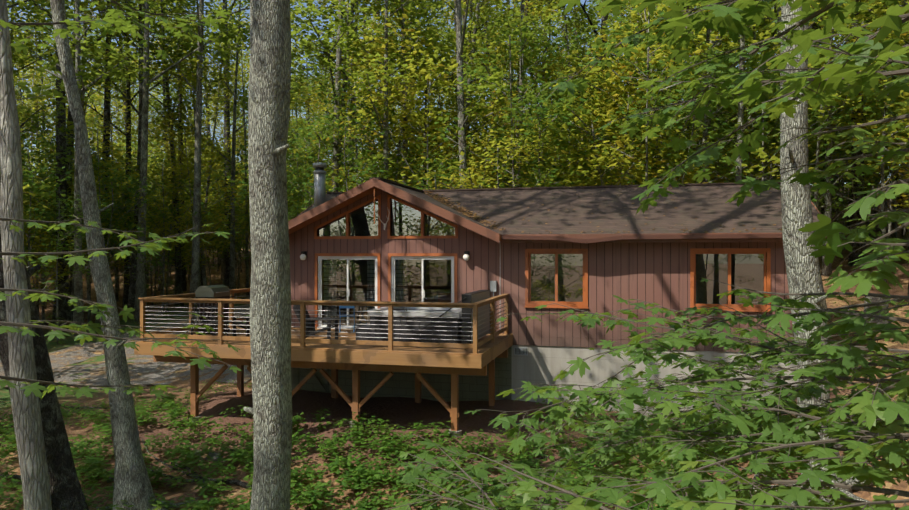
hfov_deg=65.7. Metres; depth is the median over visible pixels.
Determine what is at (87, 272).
sapling
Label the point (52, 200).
sapling
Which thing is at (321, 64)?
forest tree
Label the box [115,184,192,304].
sapling
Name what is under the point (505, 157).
sapling
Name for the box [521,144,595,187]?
sapling
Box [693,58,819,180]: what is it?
sapling
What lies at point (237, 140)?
forest tree
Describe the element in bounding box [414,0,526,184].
forest tree
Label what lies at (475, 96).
forest tree
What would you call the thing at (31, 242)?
sapling
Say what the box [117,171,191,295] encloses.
sapling
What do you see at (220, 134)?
forest tree
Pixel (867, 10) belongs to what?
forest tree
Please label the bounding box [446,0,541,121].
forest tree
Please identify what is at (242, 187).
sapling
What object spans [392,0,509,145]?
forest tree
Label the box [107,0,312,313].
forest tree
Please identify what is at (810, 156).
sapling
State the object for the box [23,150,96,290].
sapling
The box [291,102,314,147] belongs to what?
forest tree
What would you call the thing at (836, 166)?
sapling
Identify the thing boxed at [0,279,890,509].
undergrowth plants
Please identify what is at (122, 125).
forest tree
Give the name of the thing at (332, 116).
sapling
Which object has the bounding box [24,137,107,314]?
sapling
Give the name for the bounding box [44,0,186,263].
forest tree
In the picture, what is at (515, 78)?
forest tree
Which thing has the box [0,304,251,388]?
gravel road
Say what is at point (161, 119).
forest tree
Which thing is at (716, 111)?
forest tree
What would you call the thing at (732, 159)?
sapling
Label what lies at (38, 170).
sapling
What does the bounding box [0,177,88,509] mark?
tree
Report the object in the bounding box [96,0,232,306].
forest tree
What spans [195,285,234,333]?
grill
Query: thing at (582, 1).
sky
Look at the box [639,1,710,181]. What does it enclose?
forest tree
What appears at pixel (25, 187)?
sapling
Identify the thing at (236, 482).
dead snags and fallen branches
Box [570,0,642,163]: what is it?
forest tree
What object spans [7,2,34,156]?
forest tree
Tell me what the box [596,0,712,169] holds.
forest tree
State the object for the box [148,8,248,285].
forest tree
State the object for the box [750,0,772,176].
forest tree
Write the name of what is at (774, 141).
sapling
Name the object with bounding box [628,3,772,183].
forest tree
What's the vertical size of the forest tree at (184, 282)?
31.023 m
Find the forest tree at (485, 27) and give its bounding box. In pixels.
[443,0,558,183]
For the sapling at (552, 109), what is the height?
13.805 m
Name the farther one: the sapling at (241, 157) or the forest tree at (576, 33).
the forest tree at (576, 33)
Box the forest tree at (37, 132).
[13,14,86,180]
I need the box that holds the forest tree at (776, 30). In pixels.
[720,0,847,135]
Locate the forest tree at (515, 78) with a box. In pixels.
[489,21,529,123]
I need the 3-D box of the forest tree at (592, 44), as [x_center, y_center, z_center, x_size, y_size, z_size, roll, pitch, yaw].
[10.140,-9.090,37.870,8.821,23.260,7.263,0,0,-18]
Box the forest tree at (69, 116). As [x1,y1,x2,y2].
[7,0,181,323]
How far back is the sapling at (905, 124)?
23.36 m
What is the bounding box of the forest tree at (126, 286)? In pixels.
[47,0,196,307]
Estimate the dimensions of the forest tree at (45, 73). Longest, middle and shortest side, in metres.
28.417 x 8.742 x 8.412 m
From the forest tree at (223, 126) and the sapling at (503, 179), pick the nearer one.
the sapling at (503, 179)
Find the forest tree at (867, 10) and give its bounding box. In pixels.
[809,1,908,178]
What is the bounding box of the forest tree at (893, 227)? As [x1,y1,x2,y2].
[824,17,903,238]
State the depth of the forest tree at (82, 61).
48.04 m
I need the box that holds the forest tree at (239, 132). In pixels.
[220,114,247,235]
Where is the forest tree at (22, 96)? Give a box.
[14,59,44,138]
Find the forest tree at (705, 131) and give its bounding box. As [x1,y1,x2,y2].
[643,29,779,182]
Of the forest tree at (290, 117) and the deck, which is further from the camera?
the forest tree at (290, 117)
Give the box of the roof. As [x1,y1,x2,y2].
[288,163,826,243]
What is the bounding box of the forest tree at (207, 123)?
[157,40,249,285]
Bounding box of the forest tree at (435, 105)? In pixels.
[399,60,453,130]
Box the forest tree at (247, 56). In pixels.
[228,0,331,218]
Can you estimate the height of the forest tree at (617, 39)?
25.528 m
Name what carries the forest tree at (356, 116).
on the terrain
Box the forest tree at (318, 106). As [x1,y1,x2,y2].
[292,71,332,151]
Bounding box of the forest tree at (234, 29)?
[49,0,249,322]
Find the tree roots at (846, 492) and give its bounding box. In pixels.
[90,461,896,509]
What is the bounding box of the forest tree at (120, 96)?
[97,34,162,130]
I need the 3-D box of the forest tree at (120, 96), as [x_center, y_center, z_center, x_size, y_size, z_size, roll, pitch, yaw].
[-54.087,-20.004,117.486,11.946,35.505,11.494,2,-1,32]
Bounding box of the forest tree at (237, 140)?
[224,53,297,186]
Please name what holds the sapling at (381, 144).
on the terrain
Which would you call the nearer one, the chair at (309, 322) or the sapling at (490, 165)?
the chair at (309, 322)
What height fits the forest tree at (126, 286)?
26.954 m
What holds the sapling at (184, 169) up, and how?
on the terrain
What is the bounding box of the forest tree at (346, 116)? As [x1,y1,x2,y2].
[319,71,373,183]
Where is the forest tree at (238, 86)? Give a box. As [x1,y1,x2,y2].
[220,48,249,228]
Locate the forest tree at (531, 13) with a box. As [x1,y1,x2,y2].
[468,0,566,182]
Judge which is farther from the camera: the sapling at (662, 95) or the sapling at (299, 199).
the sapling at (299, 199)
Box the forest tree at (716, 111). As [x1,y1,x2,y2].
[662,0,720,182]
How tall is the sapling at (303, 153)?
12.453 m
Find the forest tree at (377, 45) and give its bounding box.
[328,2,401,158]
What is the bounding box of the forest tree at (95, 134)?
[88,92,114,152]
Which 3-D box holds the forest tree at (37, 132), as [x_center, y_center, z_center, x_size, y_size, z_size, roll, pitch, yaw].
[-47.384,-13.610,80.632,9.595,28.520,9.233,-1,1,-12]
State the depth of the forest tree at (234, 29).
41.40 m
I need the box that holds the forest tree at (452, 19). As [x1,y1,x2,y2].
[418,2,509,152]
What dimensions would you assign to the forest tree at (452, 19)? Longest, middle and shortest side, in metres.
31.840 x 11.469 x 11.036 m
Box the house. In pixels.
[289,189,796,421]
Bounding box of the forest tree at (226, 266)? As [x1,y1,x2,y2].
[137,0,249,285]
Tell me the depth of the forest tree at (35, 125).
35.98 m
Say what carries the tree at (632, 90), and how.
on the terrain
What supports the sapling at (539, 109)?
on the terrain
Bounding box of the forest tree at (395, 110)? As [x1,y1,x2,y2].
[368,45,422,182]
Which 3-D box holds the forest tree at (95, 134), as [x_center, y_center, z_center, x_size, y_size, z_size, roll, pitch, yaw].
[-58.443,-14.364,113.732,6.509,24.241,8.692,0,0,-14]
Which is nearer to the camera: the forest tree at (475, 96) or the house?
the house
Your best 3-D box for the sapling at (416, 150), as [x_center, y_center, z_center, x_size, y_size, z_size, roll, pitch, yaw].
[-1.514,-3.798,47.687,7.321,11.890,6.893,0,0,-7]
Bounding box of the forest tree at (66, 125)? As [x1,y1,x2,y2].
[38,100,100,238]
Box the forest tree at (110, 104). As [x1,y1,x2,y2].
[85,54,136,153]
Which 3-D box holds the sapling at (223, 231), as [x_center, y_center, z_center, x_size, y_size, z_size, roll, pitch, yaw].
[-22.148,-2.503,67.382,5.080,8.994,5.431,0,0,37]
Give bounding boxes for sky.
[7,0,899,218]
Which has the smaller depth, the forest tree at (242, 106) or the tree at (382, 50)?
the tree at (382, 50)
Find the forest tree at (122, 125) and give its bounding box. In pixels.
[110,98,136,150]
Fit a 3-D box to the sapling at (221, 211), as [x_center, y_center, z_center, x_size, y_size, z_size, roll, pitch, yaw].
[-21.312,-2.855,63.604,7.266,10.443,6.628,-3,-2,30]
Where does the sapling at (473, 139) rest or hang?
on the terrain
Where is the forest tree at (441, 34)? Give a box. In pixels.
[392,14,455,183]
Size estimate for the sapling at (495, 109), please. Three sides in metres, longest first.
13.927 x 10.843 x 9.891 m
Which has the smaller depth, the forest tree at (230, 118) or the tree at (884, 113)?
the tree at (884, 113)
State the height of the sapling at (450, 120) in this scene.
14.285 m
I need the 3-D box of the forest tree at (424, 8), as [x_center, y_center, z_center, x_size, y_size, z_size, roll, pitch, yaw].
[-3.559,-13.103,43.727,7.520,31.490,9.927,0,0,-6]
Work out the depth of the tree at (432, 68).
34.37 m
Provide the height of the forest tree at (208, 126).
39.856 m
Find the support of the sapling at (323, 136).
on the terrain
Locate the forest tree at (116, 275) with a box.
[66,57,150,301]
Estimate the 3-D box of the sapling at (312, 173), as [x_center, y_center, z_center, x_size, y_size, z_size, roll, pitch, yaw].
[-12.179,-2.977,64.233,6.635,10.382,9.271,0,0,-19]
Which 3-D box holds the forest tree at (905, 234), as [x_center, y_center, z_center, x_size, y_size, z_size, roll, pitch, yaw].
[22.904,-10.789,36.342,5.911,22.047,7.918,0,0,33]
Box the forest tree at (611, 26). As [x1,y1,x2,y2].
[588,3,642,82]
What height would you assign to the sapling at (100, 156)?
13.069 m
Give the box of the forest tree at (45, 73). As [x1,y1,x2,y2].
[9,2,70,270]
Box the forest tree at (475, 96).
[440,28,509,170]
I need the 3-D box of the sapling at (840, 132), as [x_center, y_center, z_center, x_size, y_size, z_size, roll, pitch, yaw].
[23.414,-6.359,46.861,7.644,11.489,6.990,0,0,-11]
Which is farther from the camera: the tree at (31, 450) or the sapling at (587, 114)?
the sapling at (587, 114)
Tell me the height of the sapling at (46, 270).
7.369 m
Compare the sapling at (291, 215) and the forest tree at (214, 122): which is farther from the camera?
the forest tree at (214, 122)
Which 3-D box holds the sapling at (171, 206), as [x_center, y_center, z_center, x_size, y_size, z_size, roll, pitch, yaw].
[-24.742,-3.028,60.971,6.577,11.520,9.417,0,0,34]
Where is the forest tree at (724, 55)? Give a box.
[691,26,777,182]
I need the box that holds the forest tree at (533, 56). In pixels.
[487,0,624,174]
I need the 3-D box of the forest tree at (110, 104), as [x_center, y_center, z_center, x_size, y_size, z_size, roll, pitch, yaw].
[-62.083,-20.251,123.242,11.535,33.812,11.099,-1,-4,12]
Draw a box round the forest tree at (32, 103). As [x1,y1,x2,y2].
[15,55,55,262]
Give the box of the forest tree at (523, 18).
[423,0,606,187]
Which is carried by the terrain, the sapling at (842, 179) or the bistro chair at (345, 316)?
the sapling at (842, 179)
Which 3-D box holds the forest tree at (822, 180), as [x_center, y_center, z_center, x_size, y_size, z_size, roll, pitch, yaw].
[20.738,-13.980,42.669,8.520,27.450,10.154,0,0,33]
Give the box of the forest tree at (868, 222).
[863,0,871,235]
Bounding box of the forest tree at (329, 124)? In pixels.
[313,94,353,186]
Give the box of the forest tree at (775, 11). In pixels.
[719,2,814,175]
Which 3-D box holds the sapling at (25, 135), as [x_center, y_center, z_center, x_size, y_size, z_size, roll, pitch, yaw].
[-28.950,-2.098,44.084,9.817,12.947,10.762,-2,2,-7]
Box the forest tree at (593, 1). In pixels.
[565,0,622,115]
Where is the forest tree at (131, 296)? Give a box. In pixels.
[51,0,219,316]
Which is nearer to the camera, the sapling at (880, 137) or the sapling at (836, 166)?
the sapling at (880, 137)
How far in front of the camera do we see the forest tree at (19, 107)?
48.81 m
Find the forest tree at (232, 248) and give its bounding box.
[148,0,307,298]
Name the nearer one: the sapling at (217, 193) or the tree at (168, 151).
the tree at (168, 151)
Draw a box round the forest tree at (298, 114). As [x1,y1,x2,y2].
[287,60,331,167]
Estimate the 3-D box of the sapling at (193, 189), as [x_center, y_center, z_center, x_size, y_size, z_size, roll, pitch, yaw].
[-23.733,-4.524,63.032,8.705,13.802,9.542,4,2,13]
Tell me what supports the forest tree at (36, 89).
on the terrain
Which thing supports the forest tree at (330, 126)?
on the terrain
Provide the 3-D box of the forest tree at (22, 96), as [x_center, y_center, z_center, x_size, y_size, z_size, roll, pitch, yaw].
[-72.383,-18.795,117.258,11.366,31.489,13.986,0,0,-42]
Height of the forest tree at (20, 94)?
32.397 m
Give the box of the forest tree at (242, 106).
[231,51,248,154]
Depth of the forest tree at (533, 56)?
44.09 m
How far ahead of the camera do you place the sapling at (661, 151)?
35.96 m
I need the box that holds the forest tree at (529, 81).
[506,31,564,120]
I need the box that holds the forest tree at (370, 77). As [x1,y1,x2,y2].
[312,0,440,178]
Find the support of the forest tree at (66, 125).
on the terrain
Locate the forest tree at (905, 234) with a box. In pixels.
[838,0,908,251]
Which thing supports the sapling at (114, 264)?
on the terrain
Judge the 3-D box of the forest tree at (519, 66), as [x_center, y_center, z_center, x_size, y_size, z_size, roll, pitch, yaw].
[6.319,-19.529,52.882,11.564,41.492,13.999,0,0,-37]
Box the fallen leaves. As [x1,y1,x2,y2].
[166,186,781,350]
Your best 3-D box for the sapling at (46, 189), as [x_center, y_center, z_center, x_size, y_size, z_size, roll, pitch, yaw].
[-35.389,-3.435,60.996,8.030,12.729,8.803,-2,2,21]
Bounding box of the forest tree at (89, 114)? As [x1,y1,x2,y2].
[70,29,137,149]
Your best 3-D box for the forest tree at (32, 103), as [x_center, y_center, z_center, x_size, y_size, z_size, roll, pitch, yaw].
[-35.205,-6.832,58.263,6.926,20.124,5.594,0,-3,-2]
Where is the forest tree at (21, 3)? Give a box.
[7,0,83,20]
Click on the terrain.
(404, 412)
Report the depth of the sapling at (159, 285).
58.47 m
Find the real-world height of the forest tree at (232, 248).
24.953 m
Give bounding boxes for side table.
[211,320,230,340]
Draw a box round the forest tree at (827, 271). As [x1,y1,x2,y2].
[808,0,891,276]
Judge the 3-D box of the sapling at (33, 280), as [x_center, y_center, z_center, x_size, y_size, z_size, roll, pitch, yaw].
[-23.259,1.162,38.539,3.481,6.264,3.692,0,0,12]
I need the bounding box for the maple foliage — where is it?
[0,0,908,509]
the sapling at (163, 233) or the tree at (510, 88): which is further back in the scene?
the sapling at (163, 233)
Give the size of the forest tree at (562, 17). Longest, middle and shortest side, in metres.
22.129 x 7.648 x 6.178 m
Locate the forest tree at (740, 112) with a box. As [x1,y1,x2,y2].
[653,0,848,181]
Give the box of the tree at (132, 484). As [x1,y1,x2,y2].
[45,0,155,509]
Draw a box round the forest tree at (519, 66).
[510,0,566,185]
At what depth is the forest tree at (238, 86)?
134.83 m
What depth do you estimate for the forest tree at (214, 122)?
66.55 m
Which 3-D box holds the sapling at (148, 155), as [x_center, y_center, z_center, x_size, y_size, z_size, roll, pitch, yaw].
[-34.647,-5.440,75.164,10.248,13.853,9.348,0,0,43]
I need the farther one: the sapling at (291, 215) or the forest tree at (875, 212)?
the forest tree at (875, 212)
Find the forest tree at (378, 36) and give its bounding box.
[332,0,419,138]
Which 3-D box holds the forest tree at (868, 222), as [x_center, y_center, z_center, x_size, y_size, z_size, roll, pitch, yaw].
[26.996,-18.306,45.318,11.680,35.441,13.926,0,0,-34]
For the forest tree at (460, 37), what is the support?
on the terrain
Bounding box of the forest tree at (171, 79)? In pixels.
[137,9,208,118]
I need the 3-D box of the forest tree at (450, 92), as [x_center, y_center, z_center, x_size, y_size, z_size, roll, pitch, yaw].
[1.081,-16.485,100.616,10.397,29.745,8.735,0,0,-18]
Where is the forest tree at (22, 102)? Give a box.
[13,54,55,167]
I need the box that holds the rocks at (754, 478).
[71,410,758,493]
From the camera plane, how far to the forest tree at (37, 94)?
46.52 m
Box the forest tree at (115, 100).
[87,63,148,159]
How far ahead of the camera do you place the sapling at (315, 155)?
73.97 m
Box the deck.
[134,288,512,436]
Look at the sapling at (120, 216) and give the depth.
58.18 m
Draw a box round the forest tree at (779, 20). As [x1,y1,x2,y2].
[719,0,843,94]
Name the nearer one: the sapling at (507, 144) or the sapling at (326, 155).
the sapling at (507, 144)
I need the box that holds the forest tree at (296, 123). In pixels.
[230,77,304,161]
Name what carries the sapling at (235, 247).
on the terrain
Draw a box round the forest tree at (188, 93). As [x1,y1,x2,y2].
[151,18,222,122]
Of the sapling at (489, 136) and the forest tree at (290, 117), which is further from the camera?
the forest tree at (290, 117)
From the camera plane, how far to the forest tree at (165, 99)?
76.74 m
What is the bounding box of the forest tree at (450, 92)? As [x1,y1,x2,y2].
[431,39,497,141]
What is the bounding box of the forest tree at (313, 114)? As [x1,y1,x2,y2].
[287,44,335,210]
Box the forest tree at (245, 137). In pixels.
[203,37,250,296]
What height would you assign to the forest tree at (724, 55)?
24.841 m
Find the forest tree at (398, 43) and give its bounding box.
[310,0,433,173]
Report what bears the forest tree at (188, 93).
on the terrain
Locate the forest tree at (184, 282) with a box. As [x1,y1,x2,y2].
[98,0,243,291]
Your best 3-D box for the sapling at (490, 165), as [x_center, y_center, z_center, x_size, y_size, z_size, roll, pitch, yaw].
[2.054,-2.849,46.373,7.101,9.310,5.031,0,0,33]
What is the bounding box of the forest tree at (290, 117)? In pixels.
[289,28,332,163]
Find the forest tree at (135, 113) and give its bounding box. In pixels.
[111,64,164,158]
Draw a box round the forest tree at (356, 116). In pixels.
[343,79,374,171]
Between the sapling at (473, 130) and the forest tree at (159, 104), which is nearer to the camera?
the sapling at (473, 130)
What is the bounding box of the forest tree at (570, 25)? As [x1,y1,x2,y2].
[488,0,596,159]
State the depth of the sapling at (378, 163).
44.85 m
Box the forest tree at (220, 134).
[182,59,241,141]
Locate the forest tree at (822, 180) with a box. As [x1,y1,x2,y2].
[749,1,831,221]
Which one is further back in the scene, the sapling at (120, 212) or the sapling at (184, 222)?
the sapling at (184, 222)
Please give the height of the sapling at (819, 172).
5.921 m
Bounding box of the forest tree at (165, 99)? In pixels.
[102,6,205,265]
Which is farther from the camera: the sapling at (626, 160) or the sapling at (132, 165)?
the sapling at (132, 165)
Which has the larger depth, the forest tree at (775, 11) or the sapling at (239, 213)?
the sapling at (239, 213)
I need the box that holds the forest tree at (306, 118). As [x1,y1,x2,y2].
[288,101,317,148]
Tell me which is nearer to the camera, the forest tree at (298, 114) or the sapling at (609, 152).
the sapling at (609, 152)
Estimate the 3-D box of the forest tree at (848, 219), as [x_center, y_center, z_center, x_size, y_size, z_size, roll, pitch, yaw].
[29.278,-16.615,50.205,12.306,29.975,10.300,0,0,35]
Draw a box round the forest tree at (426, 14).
[362,0,457,179]
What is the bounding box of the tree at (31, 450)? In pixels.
[0,0,51,509]
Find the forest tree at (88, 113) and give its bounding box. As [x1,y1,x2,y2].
[40,39,113,136]
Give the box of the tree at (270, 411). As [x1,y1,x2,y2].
[243,0,292,509]
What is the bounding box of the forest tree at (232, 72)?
[203,1,249,255]
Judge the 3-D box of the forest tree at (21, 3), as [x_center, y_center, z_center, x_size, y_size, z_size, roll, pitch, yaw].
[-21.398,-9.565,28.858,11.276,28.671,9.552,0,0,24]
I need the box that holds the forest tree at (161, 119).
[136,90,201,154]
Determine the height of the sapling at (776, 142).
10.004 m
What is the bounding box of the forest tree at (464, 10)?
[381,0,514,98]
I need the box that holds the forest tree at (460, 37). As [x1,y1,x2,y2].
[418,0,506,188]
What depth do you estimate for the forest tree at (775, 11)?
47.12 m
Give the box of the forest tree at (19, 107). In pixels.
[0,99,42,198]
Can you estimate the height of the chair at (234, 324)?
0.975 m
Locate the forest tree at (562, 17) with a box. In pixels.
[514,0,622,161]
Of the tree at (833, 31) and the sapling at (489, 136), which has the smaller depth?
the tree at (833, 31)
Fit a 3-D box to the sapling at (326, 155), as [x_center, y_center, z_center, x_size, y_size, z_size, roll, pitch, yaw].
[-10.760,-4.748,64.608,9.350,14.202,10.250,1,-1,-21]
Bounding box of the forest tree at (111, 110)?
[87,49,167,149]
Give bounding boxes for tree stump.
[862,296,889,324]
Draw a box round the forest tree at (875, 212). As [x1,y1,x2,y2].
[842,2,887,215]
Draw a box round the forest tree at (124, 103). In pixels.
[69,0,175,162]
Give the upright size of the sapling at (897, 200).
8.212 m
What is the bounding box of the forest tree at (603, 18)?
[554,0,607,175]
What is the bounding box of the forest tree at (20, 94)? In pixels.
[13,36,54,128]
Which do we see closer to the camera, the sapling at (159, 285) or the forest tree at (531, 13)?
the forest tree at (531, 13)
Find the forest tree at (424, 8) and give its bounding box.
[343,0,454,184]
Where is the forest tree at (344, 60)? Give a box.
[290,0,419,187]
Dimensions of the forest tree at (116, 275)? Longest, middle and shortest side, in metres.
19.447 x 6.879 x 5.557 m
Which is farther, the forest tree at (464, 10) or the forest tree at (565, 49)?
the forest tree at (565, 49)
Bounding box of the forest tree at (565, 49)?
[552,19,574,103]
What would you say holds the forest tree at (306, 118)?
on the terrain
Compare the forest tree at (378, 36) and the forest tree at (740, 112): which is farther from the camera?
the forest tree at (378, 36)
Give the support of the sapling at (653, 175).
on the terrain
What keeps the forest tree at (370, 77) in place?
on the terrain
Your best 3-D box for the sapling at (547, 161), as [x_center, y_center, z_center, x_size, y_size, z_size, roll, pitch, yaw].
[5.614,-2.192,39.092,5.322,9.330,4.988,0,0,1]
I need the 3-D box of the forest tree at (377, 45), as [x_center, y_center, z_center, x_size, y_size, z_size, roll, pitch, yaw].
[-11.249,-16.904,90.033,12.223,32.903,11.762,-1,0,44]
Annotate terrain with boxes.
[0,184,908,509]
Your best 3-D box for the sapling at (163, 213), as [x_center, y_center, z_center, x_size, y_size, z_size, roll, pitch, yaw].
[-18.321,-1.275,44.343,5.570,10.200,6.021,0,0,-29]
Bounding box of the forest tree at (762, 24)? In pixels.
[698,15,776,135]
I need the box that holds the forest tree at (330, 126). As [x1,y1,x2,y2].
[312,91,361,190]
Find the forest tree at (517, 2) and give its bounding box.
[495,0,576,174]
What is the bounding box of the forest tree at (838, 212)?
[756,4,851,249]
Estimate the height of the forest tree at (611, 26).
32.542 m
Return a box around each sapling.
[0,132,73,279]
[0,140,138,325]
[0,175,49,212]
[19,115,72,258]
[21,120,154,320]
[22,164,66,284]
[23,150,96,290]
[23,180,52,302]
[23,181,86,305]
[23,193,114,343]
[23,197,51,272]
[23,199,55,273]
[23,209,53,267]
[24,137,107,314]
[24,228,70,293]
[25,147,55,285]
[25,158,114,262]
[25,216,69,308]
[26,131,154,321]
[28,148,133,307]
[33,149,129,266]
[34,112,169,322]
[41,169,171,283]
[47,135,132,235]
[70,194,149,318]
[84,193,123,299]
[86,217,123,288]
[97,168,175,291]
[99,128,163,271]
[100,160,150,290]
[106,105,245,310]
[106,177,190,309]
[110,134,193,282]
[110,141,165,256]
[110,203,172,281]
[115,133,219,290]
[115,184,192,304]
[116,152,215,314]
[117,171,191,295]
[122,160,190,295]
[125,156,217,284]
[136,115,248,251]
[146,197,214,304]
[150,136,208,223]
[151,132,224,279]
[158,133,240,225]
[159,181,217,274]
[167,192,223,262]
[173,227,220,279]
[181,213,244,284]
[184,134,248,264]
[185,149,241,266]
[187,167,249,284]
[188,161,249,288]
[189,152,217,265]
[189,169,248,279]
[201,183,248,265]
[201,183,248,274]
[207,191,248,271]
[207,214,250,298]
[211,184,250,256]
[214,138,312,242]
[219,158,249,267]
[227,112,375,208]
[242,151,328,214]
[286,162,342,217]
[287,59,444,203]
[287,106,429,220]
[287,145,307,217]
[287,165,344,212]
[288,185,313,218]
[289,138,354,218]
[289,145,332,216]
[292,129,360,200]
[293,132,346,185]
[295,56,470,212]
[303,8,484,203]
[326,107,420,186]
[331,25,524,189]
[347,143,433,187]
[365,65,536,188]
[379,124,482,186]
[400,92,483,187]
[407,146,477,188]
[410,159,473,189]
[412,140,497,188]
[415,107,514,185]
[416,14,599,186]
[420,115,589,189]
[444,127,530,188]
[448,76,559,188]
[451,142,532,188]
[453,103,547,186]
[480,108,563,182]
[482,87,617,187]
[486,68,649,186]
[487,170,526,187]
[510,59,679,185]
[515,52,651,186]
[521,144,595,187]
[524,49,700,185]
[529,95,681,186]
[529,135,577,186]
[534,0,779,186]
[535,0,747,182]
[542,105,636,184]
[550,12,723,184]
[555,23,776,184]
[564,112,663,185]
[573,65,770,185]
[575,108,694,185]
[607,101,725,184]
[620,116,727,183]
[624,162,683,183]
[648,102,778,179]
[658,55,821,197]
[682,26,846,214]
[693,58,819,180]
[703,66,846,186]
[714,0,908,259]
[722,123,772,182]
[725,85,852,211]
[748,67,897,188]
[757,101,849,216]
[757,111,850,201]
[766,38,908,200]
[767,65,905,225]
[778,148,850,211]
[779,34,904,237]
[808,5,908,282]
[808,139,848,218]
[820,23,908,249]
[822,99,908,220]
[833,38,901,222]
[834,99,908,175]
[838,105,904,226]
[839,114,903,209]
[846,95,908,256]
[855,28,908,157]
[866,65,908,233]
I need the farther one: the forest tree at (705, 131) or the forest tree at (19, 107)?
the forest tree at (19, 107)
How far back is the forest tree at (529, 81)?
131.44 m
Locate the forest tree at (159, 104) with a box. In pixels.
[123,69,205,243]
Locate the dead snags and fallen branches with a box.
[0,88,908,509]
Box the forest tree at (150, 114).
[114,84,162,175]
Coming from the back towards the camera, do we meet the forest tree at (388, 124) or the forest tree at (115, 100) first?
the forest tree at (115, 100)
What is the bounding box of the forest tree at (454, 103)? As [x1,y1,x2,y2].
[431,75,483,158]
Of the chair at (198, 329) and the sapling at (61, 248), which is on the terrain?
the sapling at (61, 248)
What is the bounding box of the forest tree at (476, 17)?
[402,0,556,172]
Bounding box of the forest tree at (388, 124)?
[376,97,401,153]
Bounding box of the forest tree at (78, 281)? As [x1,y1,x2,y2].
[8,0,157,335]
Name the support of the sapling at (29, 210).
on the terrain
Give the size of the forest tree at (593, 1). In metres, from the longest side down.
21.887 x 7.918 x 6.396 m
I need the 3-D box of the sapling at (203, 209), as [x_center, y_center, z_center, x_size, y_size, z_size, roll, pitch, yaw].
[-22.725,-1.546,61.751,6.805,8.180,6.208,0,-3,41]
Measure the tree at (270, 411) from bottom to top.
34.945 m
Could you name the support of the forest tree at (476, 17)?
on the terrain
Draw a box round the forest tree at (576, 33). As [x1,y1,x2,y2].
[527,4,622,76]
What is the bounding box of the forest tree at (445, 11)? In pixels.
[357,0,484,155]
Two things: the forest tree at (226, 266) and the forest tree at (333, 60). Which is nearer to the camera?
the forest tree at (333, 60)
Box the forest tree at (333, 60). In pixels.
[291,0,418,187]
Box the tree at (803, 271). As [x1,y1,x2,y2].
[780,0,852,509]
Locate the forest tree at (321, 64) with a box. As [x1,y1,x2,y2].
[290,0,443,176]
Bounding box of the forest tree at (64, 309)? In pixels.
[7,0,70,331]
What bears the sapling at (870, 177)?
on the terrain
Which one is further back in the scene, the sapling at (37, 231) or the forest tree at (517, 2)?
the forest tree at (517, 2)
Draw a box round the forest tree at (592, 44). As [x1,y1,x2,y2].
[555,5,706,184]
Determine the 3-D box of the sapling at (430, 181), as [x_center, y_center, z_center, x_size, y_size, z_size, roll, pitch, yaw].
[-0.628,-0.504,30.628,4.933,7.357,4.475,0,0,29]
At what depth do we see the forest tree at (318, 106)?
107.42 m
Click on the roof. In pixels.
(567, 223)
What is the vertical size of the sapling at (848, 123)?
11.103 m
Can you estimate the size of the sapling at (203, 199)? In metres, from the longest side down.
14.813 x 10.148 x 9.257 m
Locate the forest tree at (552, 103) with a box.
[510,67,584,171]
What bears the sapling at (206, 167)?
on the terrain
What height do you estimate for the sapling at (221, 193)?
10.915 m
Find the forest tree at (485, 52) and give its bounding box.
[443,4,528,134]
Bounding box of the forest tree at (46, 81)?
[19,25,101,138]
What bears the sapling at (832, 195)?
on the terrain
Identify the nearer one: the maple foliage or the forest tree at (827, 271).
the maple foliage
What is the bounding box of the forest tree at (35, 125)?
[10,28,73,202]
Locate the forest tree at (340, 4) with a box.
[290,0,427,191]
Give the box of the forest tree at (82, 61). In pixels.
[14,0,134,167]
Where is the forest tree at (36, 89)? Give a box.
[14,66,80,111]
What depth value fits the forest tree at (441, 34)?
49.32 m
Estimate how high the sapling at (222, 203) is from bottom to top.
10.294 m
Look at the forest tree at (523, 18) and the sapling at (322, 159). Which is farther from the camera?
the sapling at (322, 159)
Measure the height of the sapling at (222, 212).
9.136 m
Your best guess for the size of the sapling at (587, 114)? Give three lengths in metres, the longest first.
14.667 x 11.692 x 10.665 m
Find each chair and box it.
[191,298,225,335]
[232,315,249,336]
[293,305,339,339]
[339,306,354,331]
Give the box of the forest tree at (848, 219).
[846,16,850,228]
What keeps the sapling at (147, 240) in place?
on the terrain
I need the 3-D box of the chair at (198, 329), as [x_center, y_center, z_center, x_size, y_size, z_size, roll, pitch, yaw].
[-6.245,1.605,17.845,0.670,0.975,1.034,0,0,-6]
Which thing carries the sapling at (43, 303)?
on the terrain
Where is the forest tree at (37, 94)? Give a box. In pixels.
[10,0,88,129]
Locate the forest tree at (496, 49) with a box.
[467,0,528,166]
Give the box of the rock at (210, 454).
[205,452,222,460]
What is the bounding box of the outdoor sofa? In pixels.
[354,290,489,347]
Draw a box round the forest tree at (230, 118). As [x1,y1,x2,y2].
[204,82,247,150]
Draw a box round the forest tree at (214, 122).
[182,70,240,235]
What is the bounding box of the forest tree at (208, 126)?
[160,1,249,249]
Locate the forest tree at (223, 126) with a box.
[211,114,242,162]
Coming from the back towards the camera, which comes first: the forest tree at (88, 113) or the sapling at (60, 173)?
the forest tree at (88, 113)
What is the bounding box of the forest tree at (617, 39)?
[596,0,663,155]
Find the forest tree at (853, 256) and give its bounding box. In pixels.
[848,0,866,266]

